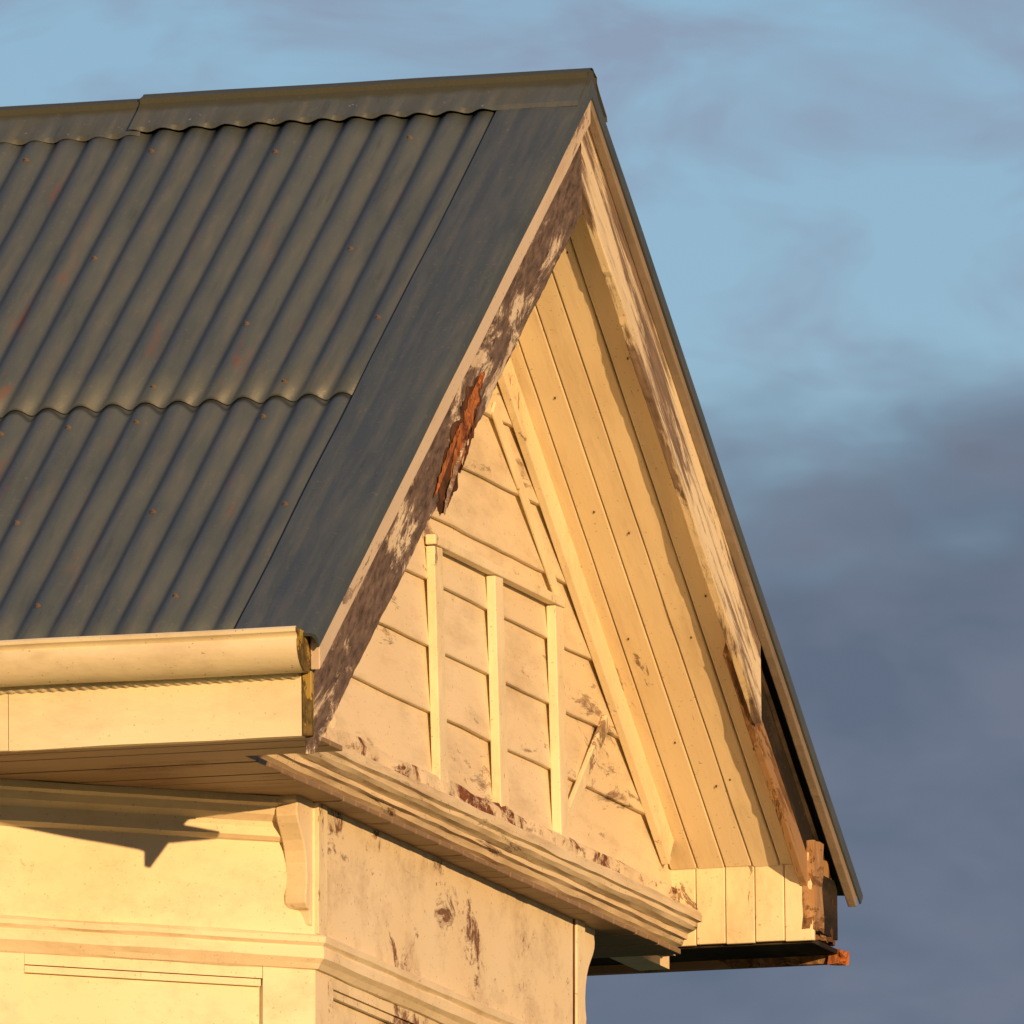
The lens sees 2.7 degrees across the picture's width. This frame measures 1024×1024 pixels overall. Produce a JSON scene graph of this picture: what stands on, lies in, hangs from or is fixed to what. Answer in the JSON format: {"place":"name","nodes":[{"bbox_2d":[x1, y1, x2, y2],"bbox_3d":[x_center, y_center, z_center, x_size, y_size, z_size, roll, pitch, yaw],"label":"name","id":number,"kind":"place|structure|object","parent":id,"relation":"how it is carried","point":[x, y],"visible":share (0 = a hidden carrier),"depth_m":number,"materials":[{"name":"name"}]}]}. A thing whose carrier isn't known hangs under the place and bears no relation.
{"place":"outdoors","nodes":[
{"label":"outdoors","id":0,"kind":"place"},
{"bbox_2d":[302,643,313,736],"bbox_3d":[-0.443,0.380,47.111,0.023,0.215,0.021,-3,-9,18],"label":"barge foot","id":1,"kind":"object","parent":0,"point":[307,705],"visible":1,"depth_m":47.10},
{"bbox_2d":[305,143,581,753],"bbox_3d":[-0.146,-0.214,48.136,0.022,0.242,2.606,-3,29,18],"label":"barge board","id":2,"kind":"object","parent":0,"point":[332,675],"visible":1,"depth_m":47.99,"materials":[{"name":"brown wood"}]},
{"bbox_2d":[310,103,590,668],"bbox_3d":[-0.130,-0.318,48.130,0.022,0.095,2.529,-3,29,18],"label":"barge capping","id":3,"kind":"object","parent":2,"relation":"attached to","point":[319,654],"visible":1,"depth_m":48.03,"materials":[{"name":"paint"}]},
{"bbox_2d":[437,372,484,515],"bbox_3d":[-0.112,-0.153,48.185,0.004,0.384,0.359,-3,-9,18],"label":"rot cavity","id":4,"kind":"object","parent":2,"relation":"attached to","point":[444,486],"visible":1,"depth_m":48.12,"materials":[{"name":"brown wood"}]},
{"bbox_2d":[434,426,459,497],"bbox_3d":[-0.142,-0.112,48.071,0.003,0.196,0.197,-3,-9,18],"label":"rot splinter","id":5,"kind":"object","parent":4,"relation":"attached to","point":[447,460],"visible":1,"depth_m":48.07,"materials":[{"name":"brown wood"}]},
{"bbox_2d":[444,441,466,514],"bbox_3d":[-0.125,-0.075,48.105,0.004,0.196,0.172,-3,-9,18],"label":"rot splinter","id":6,"kind":"object","parent":4,"relation":"attached to","point":[454,475],"visible":1,"depth_m":48.09,"materials":[{"name":"beige wood"}]},
{"bbox_2d":[449,372,483,485],"bbox_3d":[-0.098,-0.177,48.211,0.010,0.312,0.253,-3,-9,18],"label":"rot orange wood","id":7,"kind":"object","parent":4,"relation":"attached to","point":[466,425],"visible":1,"depth_m":48.21,"materials":[{"name":"orange wood"}]},
{"bbox_2d":[461,408,478,469],"bbox_3d":[-0.092,-0.162,48.231,0.002,0.164,0.135,-3,-9,18],"label":"rot splinter","id":8,"kind":"object","parent":4,"relation":"attached to","point":[471,435],"visible":1,"depth_m":48.23,"materials":[{"name":"beige wood"}]},
{"bbox_2d":[589,100,856,906],"bbox_3d":[0.482,-0.027,49.994,0.022,0.061,2.595,-3,-47,18],"label":"barge capping","id":9,"kind":"object","parent":2,"relation":"attached to","point":[692,420],"visible":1,"depth_m":49.98,"materials":[{"name":"metal"}]},
{"bbox_2d":[590,82,862,903],"bbox_3d":[0.405,-0.028,50.030,0.204,1.636,2.072,-3,-9,18],"label":"verge flashing","id":10,"kind":"object","parent":9,"relation":"attached to","point":[725,492],"visible":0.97,"depth_m":50.17,"materials":[{"name":"metal"}]},
{"bbox_2d":[255,746,701,956],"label":"gable cornice","id":11,"kind":"structure","parent":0,"point":[442,816],"depth_m":49.14,"materials":[{"name":"beige wood"}]},
{"bbox_2d":[334,381,671,885],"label":"gable weatherboards","id":12,"kind":"object","parent":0,"point":[384,705],"visible":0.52,"depth_m":49.53,"materials":[{"name":"beige wood"}]},
{"bbox_2d":[426,534,564,607],"bbox_3d":[-0.036,0.136,49.461,0.024,0.040,0.960,-3,-9,18],"label":"gable rail","id":13,"kind":"object","parent":12,"relation":"attached to","point":[469,558],"visible":1,"depth_m":49.42,"materials":[{"name":"beige wood"}]},
{"bbox_2d":[323,726,676,900],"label":"gable plinth","id":14,"kind":"structure","parent":12,"relation":"attached to","point":[355,743],"depth_m":49.30,"materials":[{"name":"beige wood"}]},
{"bbox_2d":[0,0,1023,1023],"label":"sky","id":15,"kind":"structure","parent":0,"point":[827,196],"materials":[{"name":"blue"}]},
{"bbox_2d":[581,127,761,723],"bbox_3d":[0.357,-0.232,49.710,0.022,0.184,1.842,-3,-47,18],"label":"barge board","id":16,"kind":"object","parent":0,"point":[659,392],"visible":1,"depth_m":49.70,"materials":[{"name":"beige wood"}]},
{"bbox_3d":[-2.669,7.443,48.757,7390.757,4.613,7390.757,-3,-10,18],"label":"ground","id":17,"kind":"structure","parent":0,"visible":0},
{"bbox_3d":[-3.776,5.125,49.479,7.690,1.600,3.030,-3,-10,18],"label":"base wall","id":18,"kind":"object","parent":17,"relation":"on","visible":0},
{"bbox_2d":[0,952,23,1023],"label":"bay stile","id":19,"kind":"object","parent":18,"relation":"on","point":[11,987],"visible":1,"depth_m":47.75,"materials":[{"name":"beige paint"}]},
{"bbox_2d":[259,967,314,1023],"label":"bay stile","id":20,"kind":"object","parent":18,"relation":"on","point":[286,995],"visible":1,"depth_m":48.00,"materials":[{"name":"beige paint"}]},
{"bbox_2d":[24,953,261,978],"bbox_3d":[-0.817,1.001,47.895,0.564,0.027,0.030,4,-10,-22],"label":"bay rail","id":21,"kind":"object","parent":20,"relation":"attached to","point":[118,964],"visible":1,"depth_m":47.88,"materials":[{"name":"beige wood"}]},
{"bbox_2d":[24,965,260,986],"bbox_3d":[-0.816,1.023,47.888,0.560,0.015,0.012,4,-10,-22],"label":"bay panel bead","id":22,"kind":"object","parent":21,"relation":"attached to","point":[143,976],"visible":1,"depth_m":47.88,"materials":[{"name":"beige wood"}]},
{"bbox_2d":[24,973,258,1023],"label":"bay panel","id":23,"kind":"object","parent":22,"relation":"attached to","point":[57,999],"visible":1,"depth_m":47.88,"materials":[{"name":"yellow paint"}]},
{"bbox_2d":[315,970,332,1023],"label":"corner board","id":24,"kind":"object","parent":18,"relation":"on","point":[323,998],"visible":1,"depth_m":48.08,"materials":[{"name":"paint"}]},
{"bbox_2d":[333,977,439,1023],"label":"bay rail front","id":25,"kind":"object","parent":24,"relation":"attached to","point":[374,1002],"visible":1,"depth_m":48.46,"materials":[{"name":"beige wood"}]},
{"bbox_2d":[333,991,408,1023],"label":"panel molding","id":26,"kind":"object","parent":25,"relation":"attached to","point":[363,1008],"visible":1,"depth_m":48.39,"materials":[{"name":"beige wood"}]},
{"bbox_2d":[333,1000,387,1023],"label":"bay panel front","id":27,"kind":"object","parent":26,"relation":"attached to","point":[343,1014],"visible":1,"depth_m":48.31,"materials":[{"name":"beige wood"}]},
{"bbox_3d":[-3.635,2.900,51.342,7.050,3.400,0.100,-3,-10,18],"label":"main wall","id":28,"kind":"object","parent":18,"relation":"on","visible":0},
{"bbox_2d":[0,737,680,957],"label":"eave soffit boards","id":29,"kind":"object","parent":28,"relation":"attached to","point":[238,767],"visible":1,"depth_m":47.77,"materials":[{"name":"beige wood"}]},
{"bbox_2d":[0,693,9,751],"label":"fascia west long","id":30,"kind":"object","parent":29,"relation":"attached to","point":[4,722],"visible":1,"depth_m":47.31,"materials":[{"name":"paint"}]},
{"bbox_2d":[9,673,303,751],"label":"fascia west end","id":31,"kind":"structure","parent":29,"relation":"attached to","point":[166,715],"depth_m":47.21,"materials":[{"name":"paint"}]},
{"bbox_2d":[0,626,306,686],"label":"gutter","id":32,"kind":"object","parent":31,"relation":"attached to","point":[154,656],"visible":1,"depth_m":47.14,"materials":[{"name":"paint"}]},
{"bbox_2d":[0,673,299,694],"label":"gutter ribbed guard","id":33,"kind":"object","parent":32,"relation":"attached to","point":[108,685],"visible":1,"depth_m":47.21,"materials":[{"name":"paint"}]},
{"bbox_2d":[0,393,351,639],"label":"corrugated iron","id":34,"kind":"object","parent":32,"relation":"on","point":[91,544],"visible":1,"depth_m":47.74,"materials":[{"name":"grey metal"}]},
{"bbox_2d":[0,109,496,417],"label":"corrugated iron","id":35,"kind":"object","parent":34,"relation":"on","point":[203,245],"visible":1,"depth_m":48.77,"materials":[{"name":"grey metal"}]},
{"bbox_2d":[0,99,140,144],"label":"ridge cap long","id":36,"kind":"object","parent":35,"relation":"on","point":[58,122],"visible":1,"depth_m":49.48,"materials":[{"name":"grey metal"}]},
{"bbox_2d":[0,135,412,607],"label":"roofing screws","id":37,"kind":"object","parent":35,"relation":"attached to","point":[152,511],"visible":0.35,"depth_m":48.15,"materials":[{"name":"metal"}]},
{"bbox_2d":[128,68,606,131],"bbox_3d":[-0.327,-0.925,49.323,1.069,0.113,0.245,-3,-9,18],"label":"ridge cap front","id":38,"kind":"object","parent":35,"relation":"on","point":[367,99],"visible":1,"depth_m":49.26,"materials":[{"name":"grey metal"}]},
{"bbox_2d":[583,70,597,99],"bbox_3d":[0.176,-0.966,49.163,0.008,0.069,0.101,-3,-9,18],"label":"ridge cap end","id":39,"kind":"object","parent":38,"relation":"attached to","point":[590,75],"visible":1,"depth_m":49.16,"materials":[{"name":"grey metal"}]},
{"bbox_2d":[295,627,309,671],"bbox_3d":[-0.453,0.300,47.064,0.004,0.088,0.089,-3,-9,18],"label":"gutter stop end","id":40,"kind":"object","parent":32,"relation":"attached to","point":[303,647],"visible":1,"depth_m":47.06,"materials":[{"name":"metal"}]},
{"bbox_2d":[611,864,668,970],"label":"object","id":41,"kind":"object","parent":29,"relation":"on","point":[654,962],"visible":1,"depth_m":50.60,"materials":[{"name":"beige wood"}]},
{"bbox_2d":[329,715,335,727],"bbox_3d":[-0.454,0.295,48.141,0.012,0.341,0.377,-3,-9,18],"label":"brace","id":42,"kind":"object","parent":41,"relation":"attached to","point":[332,723],"visible":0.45,"depth_m":48.27,"materials":[{"name":"paint"}]},
{"bbox_2d":[426,546,447,782],"bbox_3d":[-0.169,0.347,49.017,0.021,0.540,0.096,-3,-9,18],"label":"gable batten","id":43,"kind":"object","parent":41,"relation":"attached to","point":[437,668],"visible":1,"depth_m":49.00,"materials":[{"name":"paint"}]},
{"bbox_2d":[486,576,508,806],"bbox_3d":[-0.033,0.415,49.430,0.022,0.540,0.096,-3,-9,18],"label":"gable batten","id":44,"kind":"object","parent":41,"relation":"attached to","point":[497,691],"visible":1,"depth_m":49.41,"materials":[{"name":"paint"}]},
{"bbox_2d":[491,402,559,595],"bbox_3d":[0.031,-0.023,49.719,0.008,0.399,0.496,-3,-9,18],"label":"brace","id":45,"kind":"object","parent":41,"relation":"attached to","point":[524,499],"visible":1,"depth_m":49.70,"materials":[{"name":"paint"}]},
{"bbox_2d":[546,605,568,839],"bbox_3d":[0.105,0.485,49.848,0.023,0.540,0.096,-3,-9,18],"label":"gable batten","id":46,"kind":"object","parent":41,"relation":"attached to","point":[557,721],"visible":1,"depth_m":49.83,"materials":[{"name":"paint"}]},
{"bbox_2d":[498,368,670,864],"bbox_3d":[0.107,0.072,49.920,0.020,1.287,1.633,-3,-9,18],"label":"rake bead","id":47,"kind":"object","parent":41,"relation":"attached to","point":[582,613],"visible":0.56,"depth_m":50.06,"materials":[{"name":"paint"}]},
{"bbox_2d":[568,715,609,826],"bbox_3d":[0.166,0.608,50.027,0.012,0.341,0.377,-3,-9,18],"label":"brace","id":48,"kind":"object","parent":41,"relation":"attached to","point":[590,759],"visible":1,"depth_m":50.05,"materials":[{"name":"paint"}]},
{"bbox_2d":[505,359,673,854],"bbox_3d":[0.109,0.025,49.947,0.012,1.381,1.722,-3,-9,18],"label":"rake frieze","id":49,"kind":"object","parent":41,"relation":"attached to","point":[588,600],"visible":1,"depth_m":50.12,"materials":[{"name":"paint"}]},
{"bbox_2d":[510,339,695,869],"bbox_3d":[0.124,0.017,49.978,0.064,0.020,2.258,-3,-47,18],"label":"rake soffit board","id":50,"kind":"object","parent":41,"relation":"attached to","point":[682,856],"visible":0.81,"depth_m":50.16,"materials":[{"name":"paint"}]},
{"bbox_2d":[761,703,805,849],"bbox_3d":[0.251,-0.023,49.938,0.336,0.038,2.264,-3,-47,18],"label":"soffit backing","id":51,"kind":"object","parent":41,"relation":"attached to","point":[783,776],"visible":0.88,"depth_m":50.47,"materials":[{"name":"brown wood"}]},
{"bbox_2d":[519,305,723,868],"bbox_3d":[0.188,0.015,49.957,0.064,0.023,2.259,-3,-47,18],"label":"rake soffit board","id":52,"kind":"object","parent":51,"relation":"attached to","point":[607,558],"visible":0.86,"depth_m":50.10,"materials":[{"name":"paint"}]},
{"bbox_2d":[536,271,750,866],"bbox_3d":[0.252,0.010,49.937,0.064,0.024,2.257,-3,-47,18],"label":"rake soffit board","id":53,"kind":"object","parent":51,"relation":"attached to","point":[571,368],"visible":0.9,"depth_m":50.05,"materials":[{"name":"paint"}]},
{"bbox_2d":[553,237,778,866],"bbox_3d":[0.316,0.008,49.916,0.064,0.028,2.259,-3,-47,18],"label":"rake soffit board","id":54,"kind":"object","parent":51,"relation":"attached to","point":[642,494],"visible":0.97,"depth_m":50.00,"materials":[{"name":"paint"}]},
{"bbox_2d":[571,213,791,864],"bbox_3d":[0.380,0.004,49.896,0.064,0.025,2.258,-3,-47,18],"label":"rake soffit board","id":55,"kind":"object","parent":51,"relation":"attached to","point":[608,320],"visible":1,"depth_m":49.86,"materials":[{"name":"paint"}]},
{"label":"main soffit","id":56,"kind":"object","parent":28,"relation":"on","visible":0},
{"bbox_2d":[589,939,836,965],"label":"eave soffit","id":57,"kind":"structure","parent":56,"relation":"attached to","point":[750,951],"depth_m":50.74,"materials":[{"name":"wood"}]},
{"bbox_2d":[587,955,828,975],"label":"eave fascia","id":58,"kind":"structure","parent":57,"relation":"attached to","point":[723,964],"depth_m":50.88,"materials":[{"name":"wood"}]},
{"bbox_2d":[822,876,837,939],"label":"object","id":59,"kind":"object","parent":57,"relation":"on","point":[829,889],"visible":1,"depth_m":50.74,"materials":[{"name":"brown wood"}]},
{"bbox_2d":[761,684,812,846],"bbox_3d":[0.621,0.576,50.485,0.023,0.119,1.077,-3,-47,18],"label":"rotted gap","id":60,"kind":"object","parent":59,"relation":"on","point":[786,768],"visible":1,"depth_m":50.49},
{"bbox_2d":[802,840,823,933],"bbox_3d":[0.701,0.874,50.642,0.036,0.216,0.081,-3,-9,18],"label":"rafter foot","id":61,"kind":"object","parent":59,"relation":"on","point":[813,907],"visible":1,"depth_m":50.61},
{"bbox_2d":[723,642,807,885],"bbox_3d":[0.604,0.608,50.418,0.019,0.078,0.847,-3,-47,18],"label":"rafter","id":62,"kind":"object","parent":61,"relation":"on","point":[797,851],"visible":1,"depth_m":50.41,"materials":[{"name":"brown wood"}]},
{"bbox_2d":[668,852,814,946],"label":"eave box boards","id":63,"kind":"object","parent":62,"relation":"attached to","point":[751,904],"visible":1,"depth_m":50.65,"materials":[{"name":"paint"}]},
{"bbox_2d":[761,662,833,879],"bbox_3d":[-3.343,0.184,51.202,7.966,1.587,2.009,-3,-9,18],"label":"roof sarking","id":64,"kind":"object","parent":61,"relation":"on","point":[790,759],"visible":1,"depth_m":50.52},
{"bbox_2d":[815,860,828,942],"bbox_3d":[0.707,0.907,50.719,0.050,0.201,0.103,-3,-9,18],"label":"rafter foot","id":65,"kind":"object","parent":59,"relation":"on","point":[821,938],"visible":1,"depth_m":50.73},
{"bbox_2d":[825,878,834,945],"bbox_3d":[0.732,0.934,50.766,0.039,0.158,0.070,-3,-9,18],"label":"rafter foot","id":66,"kind":"object","parent":59,"relation":"on","point":[831,941],"visible":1,"depth_m":50.75},
{"bbox_2d":[827,948,849,965],"bbox_3d":[0.763,1.041,50.799,0.047,0.040,0.046,-3,-9,18],"label":"fascia stub","id":67,"kind":"object","parent":57,"relation":"attached to","point":[840,957],"visible":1,"depth_m":50.78,"materials":[{"name":"brown wood"}]},
{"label":"window head","id":68,"kind":"object","parent":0,"visible":0},
{"bbox_2d":[0,915,527,1023],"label":"bay band moulding","id":69,"kind":"object","parent":68,"relation":"on","point":[378,978],"visible":1,"depth_m":47.96,"materials":[{"name":"beige wood"}]},
{"bbox_2d":[0,803,314,933],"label":"bay frieze","id":70,"kind":"object","parent":69,"relation":"attached to","point":[76,875],"visible":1,"depth_m":47.91,"materials":[{"name":"beige paint"}]},
{"bbox_2d":[0,779,283,842],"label":"wall bed moulding","id":71,"kind":"object","parent":70,"relation":"attached to","point":[166,812],"depth_m":47.90,"materials":[{"name":"beige paint"}]},
{"bbox_2d":[276,795,312,925],"bbox_3d":[-0.482,0.767,48.029,0.050,0.289,0.115,-3,-10,18],"label":"eave bracket","id":72,"kind":"object","parent":70,"relation":"attached to","point":[294,814],"visible":1,"depth_m":48.03,"materials":[{"name":"beige wood"}]},
{"bbox_2d":[315,803,584,1023],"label":"bay corner boards","id":73,"kind":"object","parent":69,"relation":"on","point":[320,869],"visible":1,"depth_m":48.11,"materials":[{"name":"beige wood"}]},
{"bbox_2d":[585,926,594,1023],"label":"eave bracket","id":74,"kind":"object","parent":73,"relation":"attached to","point":[589,941],"visible":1,"depth_m":49.96,"materials":[{"name":"beige wood"}]},
{"bbox_2d":[327,808,572,1023],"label":"bay frieze front","id":75,"kind":"object","parent":69,"relation":"attached to","point":[392,901],"visible":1,"depth_m":48.95,"materials":[{"name":"paint"}]},
{"bbox_2d":[573,919,574,1023],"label":"corner split gap","id":76,"kind":"object","parent":69,"relation":"attached to","point":[573,971],"visible":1,"depth_m":49.83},
{"label":"soffit backing","id":77,"kind":"object","parent":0,"visible":0},
{"bbox_2d":[554,251,753,787],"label":"soffit nail heads","id":78,"kind":"object","parent":77,"relation":"attached to","point":[629,533],"visible":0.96,"depth_m":50.10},
{"label":"roof underlay","id":79,"kind":"object","parent":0,"visible":0},
{"bbox_2d":[235,80,593,646],"bbox_3d":[-0.213,-0.340,48.147,0.204,1.637,2.072,-3,-9,18],"label":"verge flashing","id":80,"kind":"object","parent":79,"relation":"attached to","point":[350,491],"visible":1,"depth_m":48.06,"materials":[{"name":"grey metal"}]}
]}

